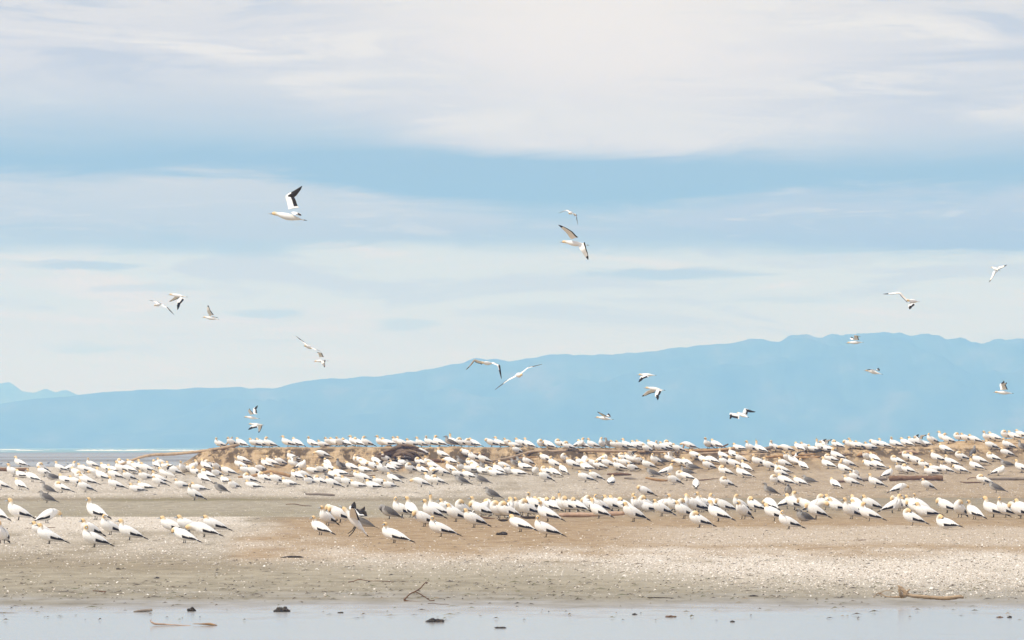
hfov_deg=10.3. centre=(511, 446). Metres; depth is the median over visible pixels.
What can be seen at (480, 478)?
young gannet
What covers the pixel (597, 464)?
gannet
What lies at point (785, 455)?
gannet
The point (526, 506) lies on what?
gannet
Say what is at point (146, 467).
gannet
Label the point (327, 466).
gannet
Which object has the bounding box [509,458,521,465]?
young gannet
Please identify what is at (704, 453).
driftwood log
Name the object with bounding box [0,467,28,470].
driftwood log
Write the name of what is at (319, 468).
gannet
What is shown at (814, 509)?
gannet
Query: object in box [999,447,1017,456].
gannet
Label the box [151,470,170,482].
gannet
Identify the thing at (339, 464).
young gannet
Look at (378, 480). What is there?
gannet
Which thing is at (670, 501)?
gannet
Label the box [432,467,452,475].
gannet
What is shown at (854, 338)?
flying gannet
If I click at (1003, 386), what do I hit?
flying gannet
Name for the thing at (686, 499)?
gannet
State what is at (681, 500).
gannet
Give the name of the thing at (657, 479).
driftwood log
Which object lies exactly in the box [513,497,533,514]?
gannet
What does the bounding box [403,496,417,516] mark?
gannet
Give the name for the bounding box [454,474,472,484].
young gannet
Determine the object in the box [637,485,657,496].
gannet
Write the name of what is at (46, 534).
gannet
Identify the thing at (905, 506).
gannet
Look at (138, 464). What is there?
gannet
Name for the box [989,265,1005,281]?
flying gannet
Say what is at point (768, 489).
young gannet
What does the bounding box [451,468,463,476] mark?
gannet
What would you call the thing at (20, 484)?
gannet
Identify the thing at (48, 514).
gannet
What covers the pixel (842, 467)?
gannet
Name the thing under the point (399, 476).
young gannet
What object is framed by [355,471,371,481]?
gannet
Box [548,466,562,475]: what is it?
gannet
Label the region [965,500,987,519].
gannet
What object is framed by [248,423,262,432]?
flying gannet
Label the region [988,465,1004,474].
gannet
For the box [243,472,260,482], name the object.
gannet
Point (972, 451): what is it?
young gannet
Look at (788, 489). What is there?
young gannet
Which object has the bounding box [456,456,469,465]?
young gannet
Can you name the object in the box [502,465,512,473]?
gannet
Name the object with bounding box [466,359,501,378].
flying gannet
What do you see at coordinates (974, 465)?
gannet
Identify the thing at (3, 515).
gannet
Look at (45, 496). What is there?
young gannet
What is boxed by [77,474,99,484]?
gannet
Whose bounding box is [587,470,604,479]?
gannet
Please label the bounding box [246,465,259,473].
gannet
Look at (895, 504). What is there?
gannet
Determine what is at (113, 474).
gannet
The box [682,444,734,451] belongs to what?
driftwood log
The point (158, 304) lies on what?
flying gannet
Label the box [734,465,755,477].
gannet
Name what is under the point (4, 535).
gannet
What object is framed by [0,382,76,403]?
mountain
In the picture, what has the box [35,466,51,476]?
gannet
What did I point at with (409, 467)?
gannet
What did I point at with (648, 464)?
gannet
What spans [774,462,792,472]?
gannet
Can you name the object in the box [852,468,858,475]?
gannet
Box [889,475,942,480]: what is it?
driftwood log
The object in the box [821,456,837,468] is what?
gannet
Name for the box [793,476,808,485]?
gannet
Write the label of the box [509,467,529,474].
gannet
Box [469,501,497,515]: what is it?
gannet
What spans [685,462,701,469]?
young gannet
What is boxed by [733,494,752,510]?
gannet
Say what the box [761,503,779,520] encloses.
gannet
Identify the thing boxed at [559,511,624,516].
driftwood log
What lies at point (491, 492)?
young gannet
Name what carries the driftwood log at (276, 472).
on the beach
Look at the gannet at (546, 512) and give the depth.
205.14 m
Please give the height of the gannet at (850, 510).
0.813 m
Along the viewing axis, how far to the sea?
2135.41 m
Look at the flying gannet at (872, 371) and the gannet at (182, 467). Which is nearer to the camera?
the flying gannet at (872, 371)
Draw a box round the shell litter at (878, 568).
[0,462,1023,596]
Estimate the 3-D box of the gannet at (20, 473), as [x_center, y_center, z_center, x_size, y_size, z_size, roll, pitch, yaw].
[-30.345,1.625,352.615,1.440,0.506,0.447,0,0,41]
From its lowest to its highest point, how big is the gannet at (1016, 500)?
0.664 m
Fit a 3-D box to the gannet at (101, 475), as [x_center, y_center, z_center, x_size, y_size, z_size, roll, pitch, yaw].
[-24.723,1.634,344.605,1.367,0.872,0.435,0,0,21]
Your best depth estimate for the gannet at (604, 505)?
234.58 m
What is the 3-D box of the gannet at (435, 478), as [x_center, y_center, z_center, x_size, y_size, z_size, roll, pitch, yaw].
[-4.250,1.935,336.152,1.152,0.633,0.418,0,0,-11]
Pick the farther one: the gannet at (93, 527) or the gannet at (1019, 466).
the gannet at (1019, 466)
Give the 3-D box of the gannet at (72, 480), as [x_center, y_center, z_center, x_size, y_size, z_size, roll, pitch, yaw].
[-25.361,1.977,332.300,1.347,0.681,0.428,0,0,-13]
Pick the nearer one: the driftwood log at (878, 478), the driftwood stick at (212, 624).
the driftwood stick at (212, 624)
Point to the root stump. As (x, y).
(394, 452)
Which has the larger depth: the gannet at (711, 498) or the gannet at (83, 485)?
the gannet at (83, 485)
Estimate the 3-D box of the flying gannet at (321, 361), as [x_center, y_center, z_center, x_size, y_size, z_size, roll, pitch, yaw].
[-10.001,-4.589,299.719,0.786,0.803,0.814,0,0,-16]
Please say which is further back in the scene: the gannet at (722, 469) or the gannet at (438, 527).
the gannet at (722, 469)
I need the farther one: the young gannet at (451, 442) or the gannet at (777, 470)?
the young gannet at (451, 442)
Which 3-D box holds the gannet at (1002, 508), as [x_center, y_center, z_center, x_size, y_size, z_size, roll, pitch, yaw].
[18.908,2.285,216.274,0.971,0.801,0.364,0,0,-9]
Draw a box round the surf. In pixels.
[1,449,196,450]
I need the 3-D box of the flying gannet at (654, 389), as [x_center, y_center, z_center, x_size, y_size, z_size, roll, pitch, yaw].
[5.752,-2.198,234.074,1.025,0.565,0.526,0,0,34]
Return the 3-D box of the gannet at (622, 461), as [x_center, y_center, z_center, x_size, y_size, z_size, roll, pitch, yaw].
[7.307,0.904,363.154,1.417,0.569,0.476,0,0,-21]
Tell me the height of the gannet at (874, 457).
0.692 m
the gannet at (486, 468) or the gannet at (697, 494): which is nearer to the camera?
the gannet at (697, 494)
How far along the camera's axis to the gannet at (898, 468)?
351.23 m
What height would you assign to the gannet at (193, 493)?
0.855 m
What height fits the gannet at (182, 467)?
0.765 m
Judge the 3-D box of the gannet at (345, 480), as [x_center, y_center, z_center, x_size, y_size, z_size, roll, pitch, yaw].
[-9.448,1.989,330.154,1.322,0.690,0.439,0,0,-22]
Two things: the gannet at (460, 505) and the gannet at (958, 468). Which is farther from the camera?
the gannet at (958, 468)
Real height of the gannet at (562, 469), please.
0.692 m
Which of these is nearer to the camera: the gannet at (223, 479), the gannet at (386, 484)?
the gannet at (386, 484)
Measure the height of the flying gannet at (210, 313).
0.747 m
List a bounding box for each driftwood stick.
[150,619,190,625]
[193,623,216,625]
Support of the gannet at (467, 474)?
on the beach
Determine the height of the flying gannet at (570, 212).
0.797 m
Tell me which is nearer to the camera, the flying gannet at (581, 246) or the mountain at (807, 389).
the flying gannet at (581, 246)
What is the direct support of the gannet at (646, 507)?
on the beach
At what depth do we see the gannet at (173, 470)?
353.93 m
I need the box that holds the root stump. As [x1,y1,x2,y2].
[374,444,424,461]
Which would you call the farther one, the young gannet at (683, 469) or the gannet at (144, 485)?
the young gannet at (683, 469)
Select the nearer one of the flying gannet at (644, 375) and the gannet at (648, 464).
the flying gannet at (644, 375)
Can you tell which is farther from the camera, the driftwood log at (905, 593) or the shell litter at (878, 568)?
the shell litter at (878, 568)
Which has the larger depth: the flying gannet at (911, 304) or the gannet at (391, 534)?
the flying gannet at (911, 304)
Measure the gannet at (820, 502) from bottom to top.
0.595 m
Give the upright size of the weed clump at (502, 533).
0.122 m
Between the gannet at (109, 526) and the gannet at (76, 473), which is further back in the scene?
the gannet at (76, 473)
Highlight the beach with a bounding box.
[0,438,1023,639]
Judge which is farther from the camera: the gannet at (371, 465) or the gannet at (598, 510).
the gannet at (371, 465)
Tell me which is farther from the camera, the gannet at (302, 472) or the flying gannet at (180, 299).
the gannet at (302, 472)
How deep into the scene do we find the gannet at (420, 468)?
357.11 m
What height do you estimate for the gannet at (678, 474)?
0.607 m
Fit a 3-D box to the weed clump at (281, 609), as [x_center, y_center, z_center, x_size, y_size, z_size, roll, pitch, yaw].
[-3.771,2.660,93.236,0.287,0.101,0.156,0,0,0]
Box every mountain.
[0,332,1023,447]
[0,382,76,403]
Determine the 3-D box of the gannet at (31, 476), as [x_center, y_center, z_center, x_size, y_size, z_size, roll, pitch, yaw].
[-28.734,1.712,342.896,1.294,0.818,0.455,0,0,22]
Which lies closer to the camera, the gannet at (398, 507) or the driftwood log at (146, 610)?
the driftwood log at (146, 610)
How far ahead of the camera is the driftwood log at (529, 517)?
212.47 m
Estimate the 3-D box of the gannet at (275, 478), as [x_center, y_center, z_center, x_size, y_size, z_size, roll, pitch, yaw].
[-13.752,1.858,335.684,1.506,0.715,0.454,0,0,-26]
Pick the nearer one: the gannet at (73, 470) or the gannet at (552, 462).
the gannet at (73, 470)
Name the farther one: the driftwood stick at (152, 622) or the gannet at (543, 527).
the gannet at (543, 527)
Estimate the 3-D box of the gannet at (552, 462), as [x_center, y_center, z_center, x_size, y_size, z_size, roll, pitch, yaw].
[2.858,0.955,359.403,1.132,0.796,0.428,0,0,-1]
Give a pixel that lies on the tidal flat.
(89, 457)
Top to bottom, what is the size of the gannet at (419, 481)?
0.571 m
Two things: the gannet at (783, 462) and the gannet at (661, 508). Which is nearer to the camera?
the gannet at (661, 508)
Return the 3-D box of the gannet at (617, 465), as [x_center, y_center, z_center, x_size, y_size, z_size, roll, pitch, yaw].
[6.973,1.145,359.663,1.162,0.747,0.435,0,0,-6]
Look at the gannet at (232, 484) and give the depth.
325.81 m
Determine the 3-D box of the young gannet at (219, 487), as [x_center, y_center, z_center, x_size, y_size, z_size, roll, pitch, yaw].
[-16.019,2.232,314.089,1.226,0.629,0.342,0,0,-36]
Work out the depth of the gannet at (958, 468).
350.28 m
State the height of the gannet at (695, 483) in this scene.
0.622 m
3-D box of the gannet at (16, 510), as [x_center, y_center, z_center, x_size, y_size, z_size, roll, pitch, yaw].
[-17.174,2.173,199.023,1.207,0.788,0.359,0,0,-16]
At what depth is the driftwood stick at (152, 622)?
85.99 m
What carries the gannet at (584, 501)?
on the beach
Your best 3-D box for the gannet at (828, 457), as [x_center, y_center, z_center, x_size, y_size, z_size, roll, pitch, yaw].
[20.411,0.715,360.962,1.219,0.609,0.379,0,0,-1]
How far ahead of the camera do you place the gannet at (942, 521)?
185.12 m
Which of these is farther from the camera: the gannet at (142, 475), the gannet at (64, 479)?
the gannet at (142, 475)
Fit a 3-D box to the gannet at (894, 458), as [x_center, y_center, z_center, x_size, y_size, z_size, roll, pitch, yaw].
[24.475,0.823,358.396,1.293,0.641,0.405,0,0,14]
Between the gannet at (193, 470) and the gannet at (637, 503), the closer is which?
the gannet at (637, 503)
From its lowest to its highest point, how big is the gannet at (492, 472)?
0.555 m
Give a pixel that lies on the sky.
(730, 171)
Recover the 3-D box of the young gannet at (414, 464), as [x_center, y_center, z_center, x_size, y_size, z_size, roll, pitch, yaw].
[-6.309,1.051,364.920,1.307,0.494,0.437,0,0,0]
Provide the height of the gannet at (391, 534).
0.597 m
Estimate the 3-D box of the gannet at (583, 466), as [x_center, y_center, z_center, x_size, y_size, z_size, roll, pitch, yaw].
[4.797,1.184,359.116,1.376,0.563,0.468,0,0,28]
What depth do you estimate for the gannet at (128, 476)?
342.92 m
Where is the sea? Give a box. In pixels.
[0,448,687,465]
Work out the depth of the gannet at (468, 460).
362.30 m
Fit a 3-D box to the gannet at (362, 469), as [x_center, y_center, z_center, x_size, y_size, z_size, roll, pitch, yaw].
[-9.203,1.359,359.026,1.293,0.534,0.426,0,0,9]
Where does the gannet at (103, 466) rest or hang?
on the beach
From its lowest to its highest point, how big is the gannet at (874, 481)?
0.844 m
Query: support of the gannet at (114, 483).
on the beach
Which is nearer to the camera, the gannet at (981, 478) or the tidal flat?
the gannet at (981, 478)
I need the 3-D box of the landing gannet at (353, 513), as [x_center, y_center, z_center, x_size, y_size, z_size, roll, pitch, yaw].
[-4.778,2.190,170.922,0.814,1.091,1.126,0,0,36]
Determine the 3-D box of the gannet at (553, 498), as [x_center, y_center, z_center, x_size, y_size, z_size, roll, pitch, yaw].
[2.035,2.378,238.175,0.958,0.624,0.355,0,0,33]
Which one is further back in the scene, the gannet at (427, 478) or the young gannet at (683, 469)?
the young gannet at (683, 469)
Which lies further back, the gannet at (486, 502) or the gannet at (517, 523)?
the gannet at (486, 502)
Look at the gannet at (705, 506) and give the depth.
236.16 m
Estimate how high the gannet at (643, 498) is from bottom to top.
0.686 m
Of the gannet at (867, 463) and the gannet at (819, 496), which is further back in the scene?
the gannet at (867, 463)
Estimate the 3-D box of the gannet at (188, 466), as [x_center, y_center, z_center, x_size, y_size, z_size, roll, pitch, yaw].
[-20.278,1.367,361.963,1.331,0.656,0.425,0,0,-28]
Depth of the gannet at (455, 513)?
205.09 m
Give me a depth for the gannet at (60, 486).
313.78 m
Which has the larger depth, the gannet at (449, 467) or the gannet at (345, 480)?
the gannet at (449, 467)
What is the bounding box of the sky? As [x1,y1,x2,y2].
[0,0,1023,394]
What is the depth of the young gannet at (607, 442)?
393.29 m
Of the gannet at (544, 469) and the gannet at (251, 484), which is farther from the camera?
the gannet at (544, 469)
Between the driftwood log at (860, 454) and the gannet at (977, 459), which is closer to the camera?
the gannet at (977, 459)
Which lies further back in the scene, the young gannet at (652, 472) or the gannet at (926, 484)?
the young gannet at (652, 472)
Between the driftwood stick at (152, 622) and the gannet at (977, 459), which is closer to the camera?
the driftwood stick at (152, 622)
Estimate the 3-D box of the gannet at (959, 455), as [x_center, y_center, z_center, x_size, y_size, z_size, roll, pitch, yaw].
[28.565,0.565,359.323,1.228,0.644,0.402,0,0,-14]
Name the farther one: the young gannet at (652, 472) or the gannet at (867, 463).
the gannet at (867, 463)
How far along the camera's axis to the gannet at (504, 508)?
213.59 m
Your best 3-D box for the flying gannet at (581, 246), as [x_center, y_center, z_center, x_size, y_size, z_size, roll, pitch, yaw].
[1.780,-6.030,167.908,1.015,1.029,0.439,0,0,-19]
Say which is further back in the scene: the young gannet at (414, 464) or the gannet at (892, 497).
the young gannet at (414, 464)
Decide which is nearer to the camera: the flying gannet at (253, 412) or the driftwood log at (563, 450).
the flying gannet at (253, 412)
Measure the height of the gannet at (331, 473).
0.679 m
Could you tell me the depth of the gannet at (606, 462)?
361.64 m
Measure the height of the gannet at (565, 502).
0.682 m
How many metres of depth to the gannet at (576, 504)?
234.12 m
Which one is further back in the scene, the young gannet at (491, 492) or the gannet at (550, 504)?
the young gannet at (491, 492)
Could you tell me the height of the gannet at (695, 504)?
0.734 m
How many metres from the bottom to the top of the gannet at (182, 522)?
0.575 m
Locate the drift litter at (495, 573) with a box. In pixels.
[2,465,1023,620]
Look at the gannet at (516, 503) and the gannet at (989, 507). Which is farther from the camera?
the gannet at (516, 503)
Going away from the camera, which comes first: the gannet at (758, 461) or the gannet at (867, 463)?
the gannet at (867, 463)
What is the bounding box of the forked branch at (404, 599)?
[403,582,434,600]
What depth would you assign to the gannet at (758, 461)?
361.76 m
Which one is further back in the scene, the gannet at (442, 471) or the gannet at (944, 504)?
the gannet at (442, 471)
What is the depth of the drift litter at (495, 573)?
110.98 m
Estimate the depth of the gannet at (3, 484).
322.68 m
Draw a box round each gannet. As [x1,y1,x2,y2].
[0,481,11,489]
[0,509,10,520]
[0,521,9,543]
[5,498,34,519]
[6,463,15,476]
[14,478,28,489]
[15,469,25,476]
[25,469,41,480]
[29,521,52,533]
[34,508,61,520]
[34,523,69,543]
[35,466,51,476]
[37,462,50,471]
[39,490,56,502]
[40,481,56,493]
[45,471,58,479]
[55,481,73,492]
[57,474,69,482]
[67,475,78,486]
[71,467,81,473]
[74,471,87,479]
[76,463,89,472]
[76,480,96,491]
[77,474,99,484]
[79,518,105,536]
[82,525,114,546]
[85,497,110,519]
[86,469,95,475]
[94,467,112,479]
[99,462,108,471]
[100,514,119,534]
[106,476,128,489]
[107,464,118,471]
[107,468,125,478]
[112,461,133,472]
[115,519,148,539]
[121,470,138,480]
[123,465,138,472]
[127,483,147,491]
[136,459,143,470]
[137,481,156,488]
[138,470,151,479]
[139,462,157,472]
[150,300,172,313]
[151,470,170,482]
[152,476,169,486]
[157,465,177,477]
[157,516,190,532]
[166,464,185,475]
[168,294,185,309]
[171,527,201,542]
[172,479,187,487]
[174,515,195,531]
[179,461,188,472]
[185,463,196,470]
[185,522,223,536]
[187,484,206,499]
[189,482,209,490]
[190,466,197,476]
[197,470,212,482]
[200,515,233,531]
[201,468,219,478]
[203,306,218,319]
[211,467,223,475]
[213,482,230,492]
[219,465,239,475]
[220,475,228,482]
[228,479,241,487]
[239,464,249,472]
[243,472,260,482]
[243,480,264,487]
[245,405,258,418]
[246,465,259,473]
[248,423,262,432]
[255,463,266,470]
[257,471,271,482]
[267,472,282,482]
[268,186,306,220]
[281,477,301,485]
[291,469,303,479]
[294,460,305,469]
[296,336,318,350]
[297,468,312,479]
[303,475,315,483]
[305,465,325,472]
[310,516,334,534]
[313,352,324,366]
[313,475,326,483]
[315,464,326,471]
[319,505,339,525]
[322,463,332,470]
[324,476,344,487]
[326,469,340,476]
[328,505,348,522]
[332,467,351,474]
[334,474,341,482]
[336,458,342,468]
[339,502,368,536]
[340,475,350,486]
[344,461,358,470]
[349,479,366,487]
[351,470,370,478]
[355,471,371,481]
[357,464,374,472]
[359,506,376,527]
[364,479,384,488]
[366,461,376,469]
[371,476,383,484]
[374,461,389,473]
[379,504,403,518]
[382,522,414,542]
[383,479,397,487]
[384,461,398,470]
[386,472,402,482]
[390,472,406,478]
[392,497,409,516]
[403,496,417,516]
[405,460,423,466]
[405,462,417,472]
[409,477,431,486]
[412,509,436,526]
[416,464,427,474]
[420,499,446,518]
[421,470,438,483]
[425,460,441,467]
[428,490,446,513]
[429,516,462,536]
[430,474,448,484]
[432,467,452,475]
[438,498,453,514]
[444,436,461,445]
[445,461,457,472]
[445,503,463,521]
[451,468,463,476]
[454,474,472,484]
[455,499,471,512]
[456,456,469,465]
[457,462,464,469]
[460,508,490,527]
[461,469,474,479]
[463,463,476,471]
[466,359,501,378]
[466,458,478,464]
[468,462,481,472]
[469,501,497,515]
[472,498,491,514]
[474,473,492,483]
[476,466,486,473]
[478,461,492,467]
[483,486,503,498]
[484,464,495,475]
[488,467,508,475]
[488,497,513,517]
[490,500,506,518]
[492,463,506,473]
[495,364,541,389]
[496,460,510,467]
[498,501,521,518]
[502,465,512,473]
[507,514,538,531]
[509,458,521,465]
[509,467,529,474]
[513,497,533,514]
[516,461,532,469]
[519,498,538,515]
[526,492,545,508]
[532,465,538,474]
[534,515,565,536]
[537,470,554,481]
[537,501,565,521]
[540,466,550,473]
[544,497,563,511]
[548,456,559,467]
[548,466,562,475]
[551,496,560,510]
[557,490,579,511]
[559,225,588,258]
[559,463,568,473]
[560,210,577,223]
[561,496,584,511]
[565,457,579,468]
[570,497,590,511]
[573,457,592,466]
[576,471,595,480]
[580,461,597,469]
[580,497,591,511]
[586,459,594,467]
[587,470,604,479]
[587,498,613,518]
[593,460,607,469]
[593,494,612,510]
[594,412,613,419]
[600,457,613,466]
[600,495,620,509]
[604,437,611,446]
[607,475,614,484]
[613,459,630,470]
[616,457,635,465]
[616,497,633,508]
[621,502,651,521]
[626,462,640,470]
[631,496,653,511]
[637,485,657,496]
[638,495,652,503]
[639,373,653,381]
[640,499,655,511]
[641,457,658,468]
[642,387,661,399]
[646,467,663,476]
[650,453,663,464]
[651,499,675,515]
[655,456,669,462]
[657,499,667,505]
[658,463,674,474]
[666,494,675,511]
[667,473,683,484]
[671,493,688,510]
[672,501,691,518]
[676,470,690,479]
[677,498,688,507]
[679,470,694,480]
[680,466,696,473]
[681,457,692,467]
[684,495,707,511]
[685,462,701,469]
[689,511,715,527]
[690,497,707,510]
[692,478,699,488]
[694,492,708,506]
[701,459,716,469]
[705,500,736,521]
[708,493,728,510]
[714,498,735,511]
[717,456,729,465]
[718,465,736,475]
[720,476,737,487]
[725,456,740,466]
[730,408,754,418]
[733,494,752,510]
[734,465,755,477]
[735,501,753,518]
[741,460,754,471]
[747,496,763,511]
[749,454,762,465]
[761,457,774,469]
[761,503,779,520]
[762,498,780,510]
[763,482,780,494]
[770,474,784,484]
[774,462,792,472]
[774,467,790,476]
[777,457,793,466]
[777,473,798,485]
[777,491,796,508]
[779,510,805,528]
[783,452,788,460]
[783,493,801,509]
[785,484,791,494]
[787,451,802,464]
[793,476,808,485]
[795,508,815,520]
[797,497,809,511]
[798,458,808,469]
[801,475,817,482]
[801,499,829,510]
[805,502,831,518]
[816,494,828,509]
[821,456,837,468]
[822,494,840,502]
[824,453,838,461]
[825,498,842,510]
[830,477,842,488]
[831,448,847,459]
[838,461,852,473]
[840,458,857,466]
[840,497,866,518]
[842,475,861,485]
[847,335,861,343]
[847,471,863,481]
[848,499,864,509]
[850,494,864,505]
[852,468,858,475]
[859,495,882,508]
[859,502,886,520]
[862,451,870,459]
[862,459,881,468]
[864,368,879,373]
[867,473,887,487]
[868,452,882,461]
[871,458,888,468]
[877,494,902,512]
[880,466,892,477]
[886,292,919,308]
[886,483,909,493]
[890,455,909,464]
[890,495,904,510]
[894,463,906,473]
[900,496,909,508]
[901,464,916,473]
[902,451,909,460]
[903,508,929,524]
[905,499,922,511]
[908,452,920,462]
[912,493,928,506]
[913,502,943,516]
[918,459,928,468]
[920,478,936,489]
[923,466,942,474]
[928,450,944,462]
[928,463,942,471]
[935,498,953,512]
[936,514,963,527]
[940,462,957,473]
[944,454,961,465]
[952,464,970,473]
[953,499,967,516]
[955,451,969,459]
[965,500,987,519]
[969,445,975,455]
[969,458,986,469]
[970,454,990,463]
[976,474,993,484]
[980,496,1010,516]
[986,452,999,460]
[987,481,1006,491]
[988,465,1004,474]
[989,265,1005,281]
[993,381,1011,393]
[997,497,1020,517]
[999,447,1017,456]
[999,459,1014,465]
[1007,501,1023,518]
[1013,498,1023,505]
[1014,459,1023,472]
[1017,440,1023,449]
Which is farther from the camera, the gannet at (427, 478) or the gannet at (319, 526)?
the gannet at (427, 478)
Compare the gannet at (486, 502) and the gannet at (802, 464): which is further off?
the gannet at (802, 464)
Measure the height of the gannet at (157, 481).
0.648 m
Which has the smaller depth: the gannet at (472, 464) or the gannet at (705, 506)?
the gannet at (705, 506)
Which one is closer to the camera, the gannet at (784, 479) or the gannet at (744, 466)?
the gannet at (784, 479)
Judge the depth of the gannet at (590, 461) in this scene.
361.70 m
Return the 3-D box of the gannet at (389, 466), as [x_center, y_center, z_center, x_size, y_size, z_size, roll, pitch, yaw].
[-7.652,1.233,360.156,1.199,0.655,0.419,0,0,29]
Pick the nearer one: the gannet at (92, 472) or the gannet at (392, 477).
the gannet at (392, 477)
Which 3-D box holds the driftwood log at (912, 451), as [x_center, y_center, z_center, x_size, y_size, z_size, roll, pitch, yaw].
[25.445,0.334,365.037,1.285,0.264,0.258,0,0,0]
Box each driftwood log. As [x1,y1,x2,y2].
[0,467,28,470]
[134,609,151,611]
[238,470,290,477]
[305,493,334,495]
[430,459,445,462]
[491,449,677,461]
[520,516,535,518]
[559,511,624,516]
[607,472,630,475]
[645,477,667,481]
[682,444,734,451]
[699,452,772,454]
[765,453,819,458]
[857,451,875,456]
[861,477,887,480]
[873,585,963,599]
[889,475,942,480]
[899,450,917,453]
[988,477,1023,479]
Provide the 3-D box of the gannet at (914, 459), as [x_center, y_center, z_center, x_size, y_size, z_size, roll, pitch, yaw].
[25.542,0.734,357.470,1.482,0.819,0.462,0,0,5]
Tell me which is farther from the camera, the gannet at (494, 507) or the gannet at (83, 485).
the gannet at (83, 485)
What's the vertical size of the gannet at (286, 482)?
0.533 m
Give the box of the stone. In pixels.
[425,618,443,621]
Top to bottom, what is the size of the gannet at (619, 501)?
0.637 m
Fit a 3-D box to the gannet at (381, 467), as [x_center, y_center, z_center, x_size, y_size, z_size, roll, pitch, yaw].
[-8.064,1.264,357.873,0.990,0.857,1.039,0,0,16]
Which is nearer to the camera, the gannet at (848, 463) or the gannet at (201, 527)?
the gannet at (201, 527)
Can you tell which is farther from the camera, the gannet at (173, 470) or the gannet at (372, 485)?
the gannet at (173, 470)
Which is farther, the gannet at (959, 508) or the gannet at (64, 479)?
the gannet at (64, 479)
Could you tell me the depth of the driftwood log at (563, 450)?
368.92 m
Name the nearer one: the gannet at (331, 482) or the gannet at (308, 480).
the gannet at (331, 482)
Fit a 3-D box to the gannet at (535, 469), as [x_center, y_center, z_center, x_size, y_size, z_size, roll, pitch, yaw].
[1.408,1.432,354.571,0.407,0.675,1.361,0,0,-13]
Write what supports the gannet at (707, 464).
on the beach
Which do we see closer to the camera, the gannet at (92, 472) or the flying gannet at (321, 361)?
the flying gannet at (321, 361)
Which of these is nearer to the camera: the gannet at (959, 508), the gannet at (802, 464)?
the gannet at (959, 508)
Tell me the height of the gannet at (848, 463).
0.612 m
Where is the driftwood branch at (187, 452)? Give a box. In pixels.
[114,437,238,466]
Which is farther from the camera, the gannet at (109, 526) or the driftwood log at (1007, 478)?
the driftwood log at (1007, 478)
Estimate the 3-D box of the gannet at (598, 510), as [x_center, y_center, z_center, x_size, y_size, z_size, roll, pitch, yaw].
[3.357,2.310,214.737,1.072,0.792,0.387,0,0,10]
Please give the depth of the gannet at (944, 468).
349.91 m
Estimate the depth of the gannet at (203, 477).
339.44 m
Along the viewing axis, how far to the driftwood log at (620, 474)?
353.09 m
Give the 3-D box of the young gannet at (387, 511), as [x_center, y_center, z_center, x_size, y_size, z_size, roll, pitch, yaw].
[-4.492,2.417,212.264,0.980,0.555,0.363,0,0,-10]
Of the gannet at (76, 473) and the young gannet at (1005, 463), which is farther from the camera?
the young gannet at (1005, 463)
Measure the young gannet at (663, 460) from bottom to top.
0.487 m
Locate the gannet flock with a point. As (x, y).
(666, 445)
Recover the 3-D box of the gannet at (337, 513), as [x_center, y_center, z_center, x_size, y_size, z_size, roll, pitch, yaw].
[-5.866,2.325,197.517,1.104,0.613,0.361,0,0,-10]
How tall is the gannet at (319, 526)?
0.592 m
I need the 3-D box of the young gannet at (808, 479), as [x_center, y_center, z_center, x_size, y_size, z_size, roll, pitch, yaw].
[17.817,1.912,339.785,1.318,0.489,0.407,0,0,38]
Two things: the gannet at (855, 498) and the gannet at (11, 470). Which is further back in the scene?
the gannet at (11, 470)
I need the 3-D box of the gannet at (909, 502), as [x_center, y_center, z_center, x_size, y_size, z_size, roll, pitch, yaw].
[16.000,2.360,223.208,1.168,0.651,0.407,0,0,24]
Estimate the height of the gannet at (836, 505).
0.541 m
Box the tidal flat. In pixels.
[0,453,197,466]
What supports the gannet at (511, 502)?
on the beach
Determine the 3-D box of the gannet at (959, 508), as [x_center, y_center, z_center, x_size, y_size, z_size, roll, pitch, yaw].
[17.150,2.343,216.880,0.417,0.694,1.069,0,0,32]
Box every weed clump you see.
[273,607,289,611]
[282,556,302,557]
[496,532,507,534]
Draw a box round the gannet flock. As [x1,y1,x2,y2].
[14,429,1023,471]
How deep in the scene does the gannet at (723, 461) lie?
362.31 m
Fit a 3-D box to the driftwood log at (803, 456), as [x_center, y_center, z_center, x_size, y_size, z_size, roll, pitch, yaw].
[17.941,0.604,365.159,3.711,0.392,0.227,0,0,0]
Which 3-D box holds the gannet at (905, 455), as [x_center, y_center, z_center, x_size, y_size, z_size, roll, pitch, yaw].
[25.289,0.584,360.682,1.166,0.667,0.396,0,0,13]
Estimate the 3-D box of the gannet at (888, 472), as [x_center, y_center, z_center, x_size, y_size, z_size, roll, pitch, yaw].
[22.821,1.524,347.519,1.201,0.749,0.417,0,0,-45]
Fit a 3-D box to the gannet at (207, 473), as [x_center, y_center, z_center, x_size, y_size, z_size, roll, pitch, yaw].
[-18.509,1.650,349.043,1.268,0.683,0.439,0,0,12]
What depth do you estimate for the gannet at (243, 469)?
358.70 m
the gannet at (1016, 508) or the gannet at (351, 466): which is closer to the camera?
the gannet at (1016, 508)
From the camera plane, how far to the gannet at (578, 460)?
360.74 m
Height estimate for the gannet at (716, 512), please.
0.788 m
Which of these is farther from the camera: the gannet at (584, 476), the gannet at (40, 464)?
the gannet at (40, 464)
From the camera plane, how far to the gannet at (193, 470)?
353.98 m
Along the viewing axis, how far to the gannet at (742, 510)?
210.52 m
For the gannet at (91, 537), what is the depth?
153.37 m
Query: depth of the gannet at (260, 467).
362.78 m
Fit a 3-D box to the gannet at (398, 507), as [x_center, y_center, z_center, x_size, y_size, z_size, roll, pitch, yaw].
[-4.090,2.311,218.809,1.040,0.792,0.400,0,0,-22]
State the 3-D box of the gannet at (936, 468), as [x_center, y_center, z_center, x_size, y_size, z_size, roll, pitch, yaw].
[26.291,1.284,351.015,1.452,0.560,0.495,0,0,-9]
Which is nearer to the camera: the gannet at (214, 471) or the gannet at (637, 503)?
the gannet at (637, 503)

